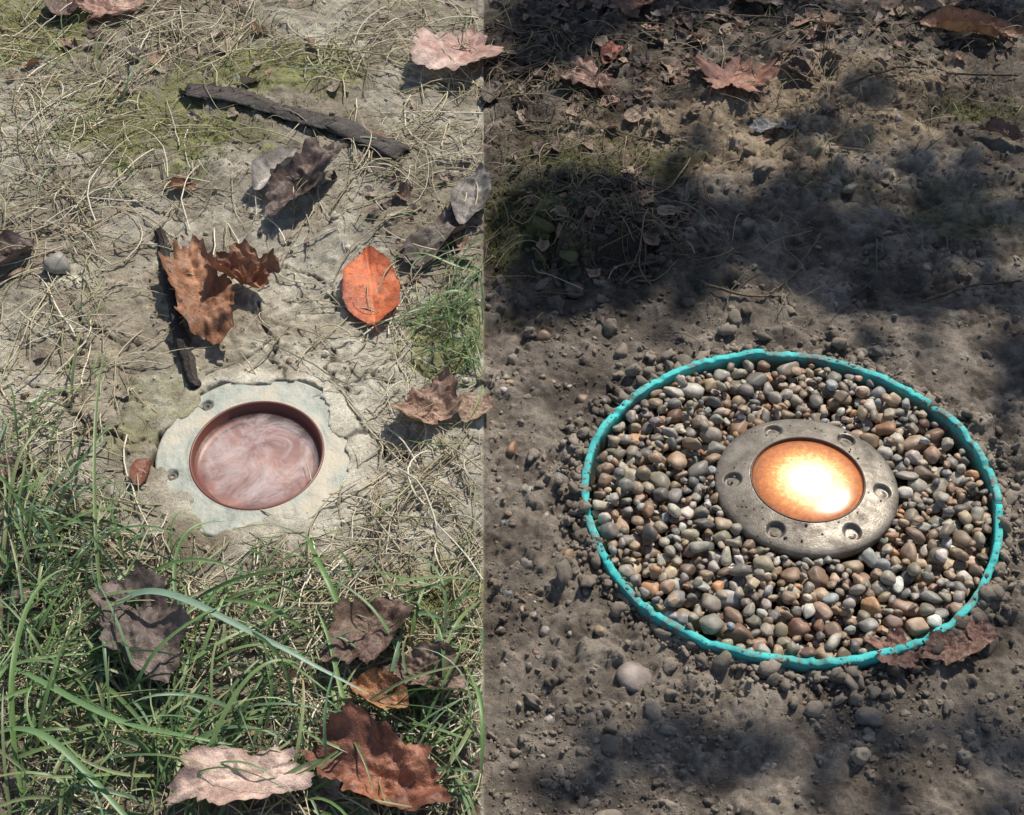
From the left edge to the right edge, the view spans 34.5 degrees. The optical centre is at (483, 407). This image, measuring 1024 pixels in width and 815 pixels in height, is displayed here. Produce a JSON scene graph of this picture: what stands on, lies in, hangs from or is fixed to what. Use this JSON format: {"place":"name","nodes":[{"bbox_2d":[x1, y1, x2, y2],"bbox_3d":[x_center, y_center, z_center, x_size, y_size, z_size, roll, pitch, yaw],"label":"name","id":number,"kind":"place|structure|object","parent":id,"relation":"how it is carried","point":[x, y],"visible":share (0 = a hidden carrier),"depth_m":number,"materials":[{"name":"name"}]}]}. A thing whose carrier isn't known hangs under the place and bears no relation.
{"place":"outdoors","nodes":[
{"label":"outdoors","id":0,"kind":"place"},
{"bbox_2d":[0,0,1023,814],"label":"ground","id":1,"kind":"structure","parent":0,"point":[944,792],"depth_m":1.66,"materials":[{"name":"soil"}]},
{"bbox_2d":[0,456,27,483],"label":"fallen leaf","id":2,"kind":"object","parent":1,"relation":"on","point":[11,464],"visible":0.56,"depth_m":1.51,"materials":[{"name":"brown plant"}]},
{"bbox_2d":[0,229,34,264],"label":"fallen leaf","id":3,"kind":"object","parent":1,"relation":"on","point":[9,254],"visible":0.99,"depth_m":1.72,"materials":[{"name":"brown plant"}]},
{"bbox_2d":[44,0,83,28],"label":"fallen leaf","id":4,"kind":"object","parent":1,"relation":"on","point":[55,6],"visible":1,"depth_m":2.04,"materials":[{"name":"brown plant"}]},
{"bbox_2d":[64,0,144,22],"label":"fallen leaf","id":5,"kind":"object","parent":1,"relation":"on","point":[93,7],"visible":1,"depth_m":2.04,"materials":[{"name":"brown plant"}]},
{"bbox_2d":[129,457,152,490],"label":"fallen leaf","id":6,"kind":"object","parent":1,"relation":"on","point":[144,464],"visible":1,"depth_m":1.50,"materials":[{"name":"brown plant"}]},
{"bbox_2d":[154,226,201,388],"bbox_3d":[-0.312,-0.102,1.664,0.018,0.017,0.246,-12,47,-11],"label":"dead twig","id":7,"kind":"object","parent":1,"relation":"on","point":[182,341],"visible":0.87,"depth_m":1.64,"materials":[{"name":"brown wood"}]},
{"bbox_2d":[164,177,195,189],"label":"fallen leaf","id":8,"kind":"object","parent":1,"relation":"on","point":[178,181],"visible":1,"depth_m":1.79,"materials":[{"name":"brown plant"}]},
{"bbox_2d":[158,234,233,344],"bbox_3d":[-0.285,-0.117,1.664,0.064,0.036,0.168,-14,48,-13],"label":"fallen leaf","id":9,"kind":"object","parent":1,"relation":"on","point":[210,319],"visible":0.99,"depth_m":1.67,"materials":[{"name":"brown plant"}]},
{"bbox_2d":[0,0,480,814],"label":"dry mud crumbs","id":10,"kind":"object","parent":1,"relation":"on","point":[220,362],"visible":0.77,"depth_m":1.62,"materials":[{"name":"soil"}]},
{"bbox_2d":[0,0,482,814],"bbox_3d":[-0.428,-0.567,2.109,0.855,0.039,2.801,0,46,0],"label":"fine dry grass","id":11,"kind":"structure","parent":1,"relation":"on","point":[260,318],"depth_m":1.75,"materials":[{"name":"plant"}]},
{"bbox_2d":[0,0,483,814],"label":"dry grass","id":12,"kind":"structure","parent":1,"relation":"on","point":[318,584],"depth_m":1.60,"materials":[{"name":"plant"}]},
{"bbox_2d":[0,0,483,616],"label":"grass tufts","id":13,"kind":"object","parent":1,"relation":"on","point":[450,318],"visible":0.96,"depth_m":1.64,"materials":[{"name":"plant"}]},
{"bbox_2d":[0,326,484,814],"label":"grass","id":14,"kind":"structure","parent":1,"relation":"on","point":[102,699],"depth_m":1.33,"materials":[{"name":"green plant"}]},
{"bbox_2d":[8,569,65,814],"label":"grass blade","id":15,"kind":"object","parent":14,"relation":"attached to","point":[11,708],"depth_m":1.31,"materials":[{"name":"green plant"}]},
{"bbox_2d":[0,726,127,814],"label":"grass blade","id":16,"kind":"object","parent":14,"relation":"attached to","point":[70,756],"depth_m":1.27,"materials":[{"name":"green plant"}]},
{"bbox_2d":[92,350,107,614],"bbox_3d":[-0.339,0.064,1.464,0.010,0.058,0.305,-6,46,-6],"label":"grass blade","id":17,"kind":"object","parent":14,"relation":"attached to","point":[94,486],"depth_m":1.44,"materials":[{"name":"green plant"}]},
{"bbox_2d":[1,662,249,747],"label":"grass blade","id":18,"kind":"object","parent":14,"relation":"attached to","point":[74,699],"depth_m":1.29,"materials":[{"name":"green plant"}]},
{"bbox_2d":[91,559,190,682],"bbox_3d":[-0.281,0.177,1.348,0.071,0.033,0.129,-23,50,-21],"label":"fallen leaf","id":19,"kind":"object","parent":14,"relation":"on","point":[151,625],"visible":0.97,"depth_m":1.35,"materials":[{"name":"brown plant"}]},
{"bbox_2d":[172,521,224,654],"bbox_3d":[-0.243,0.152,1.393,0.040,0.036,0.130,0,46,0],"label":"grass blade","id":20,"kind":"object","parent":14,"relation":"attached to","point":[174,580],"depth_m":1.40,"materials":[{"name":"green plant"}]},
{"bbox_2d":[97,588,367,693],"bbox_3d":[-0.203,0.191,1.344,0.245,0.053,0.031,13,47,12],"label":"grass blade","id":21,"kind":"object","parent":14,"relation":"attached to","point":[199,605],"depth_m":1.33,"materials":[{"name":"green plant"}]},
{"bbox_2d":[166,744,313,804],"bbox_3d":[-0.185,0.282,1.252,0.112,0.023,0.059,0,46,0],"label":"fallen leaf","id":22,"kind":"object","parent":14,"relation":"on","point":[219,786],"visible":0.99,"depth_m":1.25,"materials":[{"name":"beige plant"}]},
{"bbox_2d":[192,659,301,814],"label":"grass blade","id":23,"kind":"object","parent":14,"relation":"attached to","point":[228,706],"depth_m":1.28,"materials":[{"name":"green plant"}]},
{"bbox_2d":[305,533,338,601],"bbox_3d":[-0.129,0.155,1.392,0.007,0.027,0.138,-19,49,-17],"label":"grass blade","id":24,"kind":"object","parent":14,"relation":"attached to","point":[332,590],"depth_m":1.39,"materials":[{"name":"green plant"}]},
{"bbox_2d":[316,609,346,705],"bbox_3d":[-0.115,0.223,1.322,0.008,0.040,0.133,-15,48,-14],"label":"grass blade","id":25,"kind":"object","parent":14,"relation":"attached to","point":[339,683],"depth_m":1.33,"materials":[{"name":"green plant"}]},
{"bbox_2d":[300,700,451,810],"bbox_3d":[-0.081,0.272,1.254,0.126,0.048,0.062,17,48,16],"label":"fallen leaf","id":26,"kind":"object","parent":14,"relation":"on","point":[408,775],"visible":1,"depth_m":1.27,"materials":[{"name":"brown plant"}]},
{"bbox_2d":[350,667,416,731],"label":"fallen leaf","id":27,"kind":"object","parent":14,"relation":"on","point":[372,681],"visible":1,"depth_m":1.31,"materials":[{"name":"brown plant"}]},
{"bbox_2d":[422,599,481,698],"bbox_3d":[-0.026,0.195,1.357,0.004,0.031,0.125,17,48,15],"label":"grass blade","id":28,"kind":"object","parent":14,"relation":"attached to","point":[461,616],"depth_m":1.35,"materials":[{"name":"green plant"}]},
{"bbox_2d":[0,4,485,746],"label":"stones","id":29,"kind":"object","parent":1,"relation":"on","point":[52,264],"visible":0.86,"depth_m":1.69,"materials":[{"name":"grey stone"}]},
{"bbox_2d":[205,239,280,288],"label":"fallen leaf","id":30,"kind":"object","parent":1,"relation":"on","point":[241,263],"visible":1,"depth_m":1.70,"materials":[{"name":"brown plant"}]},
{"bbox_2d":[0,3,488,814],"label":"leaf fragments","id":31,"kind":"object","parent":1,"relation":"on","point":[404,189],"visible":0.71,"depth_m":1.58,"materials":[{"name":"brown plant"}]},
{"bbox_2d":[155,381,349,536],"bbox_3d":[-0.209,0.051,1.531,0.188,0.024,0.207,0,46,0],"label":"buried well light","id":32,"kind":"object","parent":1,"relation":"on","point":[231,456],"visible":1,"depth_m":1.54,"materials":[{"name":"grey metal"}]},
{"bbox_2d":[248,146,296,204],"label":"fallen leaf","id":33,"kind":"object","parent":1,"relation":"on","point":[264,164],"visible":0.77,"depth_m":1.80,"materials":[{"name":"grey plant"}]},
{"bbox_2d":[179,83,410,158],"bbox_3d":[-0.213,-0.330,1.871,0.302,0.016,0.046,20,49,18],"label":"bark stick","id":34,"kind":"object","parent":1,"relation":"on","point":[340,127],"visible":1,"depth_m":1.86,"materials":[{"name":"wood"}]},
{"bbox_2d":[263,137,347,215],"bbox_3d":[-0.196,-0.248,1.780,0.055,0.043,0.125,31,54,27],"label":"fallen leaf","id":35,"kind":"object","parent":1,"relation":"on","point":[310,162],"visible":1,"depth_m":1.79,"materials":[{"name":"brown plant"}]},
{"bbox_2d":[322,596,417,663],"bbox_3d":[-0.093,0.177,1.355,0.076,0.039,0.080,0,46,0],"label":"fallen leaf","id":36,"kind":"object","parent":1,"relation":"on","point":[369,645],"visible":0.99,"depth_m":1.36,"materials":[{"name":"brown plant"}]},
{"bbox_2d":[342,245,400,341],"bbox_3d":[-0.114,-0.119,1.679,0.060,0.021,0.131,0,46,0],"label":"fallen leaf","id":37,"kind":"object","parent":1,"relation":"on","point":[365,267],"visible":1,"depth_m":1.68,"materials":[{"name":"orange plant"}]},
{"bbox_2d":[389,365,462,424],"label":"fallen leaf","id":38,"kind":"object","parent":1,"relation":"on","point":[441,395],"visible":1,"depth_m":1.56,"materials":[{"name":"brown plant"}]},
{"bbox_2d":[383,641,482,694],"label":"fallen leaf","id":39,"kind":"object","parent":1,"relation":"on","point":[418,657],"visible":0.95,"depth_m":1.33,"materials":[{"name":"brown plant"}]},
{"bbox_2d":[402,206,468,269],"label":"fallen leaf","id":40,"kind":"object","parent":1,"relation":"on","point":[429,236],"visible":0.98,"depth_m":1.73,"materials":[{"name":"grey plant"}]},
{"bbox_2d":[393,252,479,272],"bbox_3d":[-0.050,-0.150,1.703,0.096,0.014,0.007,10,47,9],"label":"grass blade","id":41,"kind":"object","parent":1,"relation":"on","point":[437,258],"depth_m":1.70,"materials":[{"name":"plant"}]},
{"bbox_2d":[412,290,480,338],"bbox_3d":[-0.042,-0.098,1.655,0.081,0.025,0.022,-23,50,-21],"label":"grass blade","id":42,"kind":"object","parent":1,"relation":"on","point":[433,300],"depth_m":1.65,"materials":[{"name":"green plant"}]},
{"bbox_2d":[410,26,503,70],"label":"fallen leaf","id":43,"kind":"object","parent":1,"relation":"on","point":[424,51],"visible":1,"depth_m":1.95,"materials":[{"name":"brown plant"}]},
{"bbox_2d":[450,160,491,236],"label":"fallen leaf","id":44,"kind":"object","parent":1,"relation":"on","point":[463,211],"visible":1,"depth_m":1.77,"materials":[{"name":"plant"}]},
{"bbox_2d":[456,391,493,429],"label":"fallen leaf","id":45,"kind":"object","parent":1,"relation":"on","point":[484,405],"visible":1,"depth_m":1.56,"materials":[{"name":"brown plant"}]},
{"bbox_2d":[480,81,503,107],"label":"fallen leaf","id":46,"kind":"object","parent":1,"relation":"on","point":[492,87],"visible":1,"depth_m":1.92,"materials":[{"name":"grey plant"}]},
{"bbox_2d":[0,1,1023,814],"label":"moss","id":47,"kind":"object","parent":1,"relation":"on","point":[436,601],"visible":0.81,"depth_m":1.82,"materials":[{"name":"green plant"}]},
{"bbox_2d":[493,21,573,67],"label":"twig","id":48,"kind":"object","parent":1,"relation":"on","point":[546,43],"visible":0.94,"depth_m":2.00,"materials":[{"name":"brown wood"}]},
{"bbox_2d":[499,55,634,75],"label":"twig","id":49,"kind":"object","parent":1,"relation":"on","point":[531,65],"visible":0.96,"depth_m":1.95,"materials":[{"name":"brown wood"}]},
{"bbox_2d":[545,54,621,98],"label":"fallen leaf","id":50,"kind":"object","parent":1,"relation":"on","point":[587,64],"visible":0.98,"depth_m":1.93,"materials":[{"name":"brown plant"}]},
{"bbox_2d":[512,119,664,143],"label":"twig","id":51,"kind":"object","parent":1,"relation":"on","point":[578,124],"visible":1,"depth_m":1.87,"materials":[{"name":"brown wood"}]},
{"bbox_2d":[532,193,683,289],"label":"turf clods","id":52,"kind":"object","parent":1,"relation":"on","point":[576,273],"visible":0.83,"depth_m":1.70,"materials":[{"name":"soil"}]},
{"bbox_2d":[600,41,623,69],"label":"fallen leaf","id":53,"kind":"object","parent":1,"relation":"on","point":[612,47],"visible":1,"depth_m":1.96,"materials":[{"name":"brown plant"}]},
{"bbox_2d":[610,188,634,228],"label":"twig","id":54,"kind":"object","parent":1,"relation":"on","point":[631,220],"visible":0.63,"depth_m":1.71,"materials":[{"name":"brown wood"}]},
{"bbox_2d":[619,0,654,13],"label":"fallen leaf","id":55,"kind":"object","parent":1,"relation":"on","point":[631,4],"visible":1,"depth_m":2.03,"materials":[{"name":"brown plant"}]},
{"bbox_2d":[640,30,693,59],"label":"twig","id":56,"kind":"object","parent":1,"relation":"on","point":[655,39],"visible":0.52,"depth_m":1.98,"materials":[{"name":"brown wood"}]},
{"bbox_2d":[694,54,779,106],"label":"fallen leaf","id":57,"kind":"object","parent":1,"relation":"on","point":[711,70],"visible":1,"depth_m":1.93,"materials":[{"name":"brown plant"}]},
{"bbox_2d":[700,280,780,296],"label":"twig","id":58,"kind":"object","parent":1,"relation":"on","point":[725,289],"visible":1,"depth_m":1.67,"materials":[{"name":"brown wood"}]},
{"bbox_2d":[669,4,834,23],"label":"twig","id":59,"kind":"object","parent":1,"relation":"on","point":[719,14],"visible":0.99,"depth_m":2.02,"materials":[{"name":"brown wood"}]},
{"bbox_2d":[491,17,1015,812],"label":"pebbles","id":60,"kind":"object","parent":1,"relation":"on","point":[631,677],"visible":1,"depth_m":1.43,"materials":[{"name":"stone"}]},
{"bbox_2d":[484,0,1023,354],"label":"roots and dry grass","id":61,"kind":"object","parent":1,"relation":"on","point":[652,214],"visible":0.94,"depth_m":1.85,"materials":[{"name":"plant"}]},
{"bbox_2d":[485,0,1023,814],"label":"soil clods","id":62,"kind":"object","parent":1,"relation":"on","point":[859,752],"visible":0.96,"depth_m":1.52,"materials":[{"name":"brown soil"}]},
{"bbox_2d":[487,0,1023,814],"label":"soil crumbs","id":63,"kind":"object","parent":1,"relation":"on","point":[697,698],"visible":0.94,"depth_m":1.49,"materials":[{"name":"brown soil"}]},
{"bbox_2d":[487,0,1023,323],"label":"leaf litter","id":64,"kind":"object","parent":1,"relation":"on","point":[702,37],"visible":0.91,"depth_m":1.96,"materials":[{"name":"brown plant"}]},
{"bbox_2d":[746,0,783,5],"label":"fallen leaf","id":65,"kind":"object","parent":1,"relation":"on","point":[777,2],"visible":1,"depth_m":2.04,"materials":[{"name":"plant"}]},
{"bbox_2d":[716,16,820,63],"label":"twig","id":66,"kind":"object","parent":1,"relation":"on","point":[756,43],"visible":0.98,"depth_m":1.98,"materials":[{"name":"brown wood"}]},
{"bbox_2d":[748,115,797,132],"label":"fallen leaf","id":67,"kind":"object","parent":1,"relation":"on","point":[760,124],"visible":1,"depth_m":1.86,"materials":[{"name":"plant"}]},
{"bbox_2d":[531,322,1023,716],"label":"soil bits","id":68,"kind":"object","parent":1,"relation":"on","point":[853,676],"visible":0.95,"depth_m":1.42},
{"bbox_2d":[863,625,928,668],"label":"fallen leaf","id":69,"kind":"object","parent":68,"relation":"on","point":[907,658],"visible":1,"depth_m":1.36,"materials":[{"name":"brown plant"}]},
{"bbox_2d":[921,630,987,664],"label":"fallen leaf","id":70,"kind":"object","parent":68,"relation":"on","point":[961,646],"visible":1,"depth_m":1.36,"materials":[{"name":"brown plant"}]},
{"bbox_2d":[581,349,1002,674],"bbox_3d":[0.276,0.093,1.497,0.376,0.056,0.371,0,46,0],"label":"teal pipe ring","id":71,"kind":"object","parent":1,"relation":"on","point":[775,361],"visible":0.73,"depth_m":1.51,"materials":[{"name":"plastic"}]},
{"bbox_2d":[769,235,819,293],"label":"twig","id":72,"kind":"object","parent":1,"relation":"on","point":[800,265],"visible":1,"depth_m":1.71,"materials":[{"name":"wood"}]},
{"bbox_2d":[774,56,815,78],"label":"fallen leaf","id":73,"kind":"object","parent":1,"relation":"on","point":[801,66],"visible":1,"depth_m":1.94,"materials":[{"name":"brown plant"}]},
{"bbox_2d":[570,33,1023,249],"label":"grass sprigs","id":74,"kind":"object","parent":1,"relation":"on","point":[832,163],"depth_m":1.81,"materials":[{"name":"plant"}]},
{"bbox_2d":[846,66,931,84],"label":"twig","id":75,"kind":"object","parent":1,"relation":"on","point":[866,76],"visible":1,"depth_m":1.93,"materials":[{"name":"brown wood"}]},
{"bbox_2d":[914,0,963,12],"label":"fallen leaf","id":76,"kind":"object","parent":1,"relation":"on","point":[930,5],"visible":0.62,"depth_m":2.04,"materials":[{"name":"brown plant"}]},
{"bbox_2d":[898,53,1017,75],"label":"twig","id":77,"kind":"object","parent":1,"relation":"on","point":[947,72],"visible":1,"depth_m":1.94,"materials":[{"name":"brown wood"}]},
{"bbox_2d":[902,4,1023,36],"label":"fallen leaf","id":78,"kind":"object","parent":1,"relation":"on","point":[949,17],"visible":1,"depth_m":1.99,"materials":[{"name":"brown plant"}]},
{"bbox_2d":[921,280,1021,302],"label":"twig","id":79,"kind":"object","parent":1,"relation":"on","point":[953,291],"visible":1,"depth_m":1.68,"materials":[{"name":"brown wood"}]},
{"bbox_2d":[966,619,996,654],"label":"fallen leaf","id":80,"kind":"object","parent":1,"relation":"on","point":[987,631],"visible":1,"depth_m":1.38,"materials":[{"name":"brown plant"}]},
{"bbox_2d":[969,118,1023,140],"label":"fallen leaf","id":81,"kind":"object","parent":1,"relation":"on","point":[1004,129],"visible":1,"depth_m":1.85,"materials":[{"name":"brown plant"}]},
{"bbox_2d":[591,359,991,659],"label":"gravel","id":82,"kind":"structure","parent":0,"point":[747,588],"depth_m":1.46,"materials":[{"name":"gravel"}]},
{"bbox_2d":[714,419,898,569],"bbox_3d":[0.291,0.086,1.506,0.165,0.066,0.165,0,46,0],"label":"well light","id":83,"kind":"object","parent":82,"relation":"in","point":[794,490],"visible":0.99,"depth_m":1.48,"materials":[{"name":"grey metal"}]}
]}

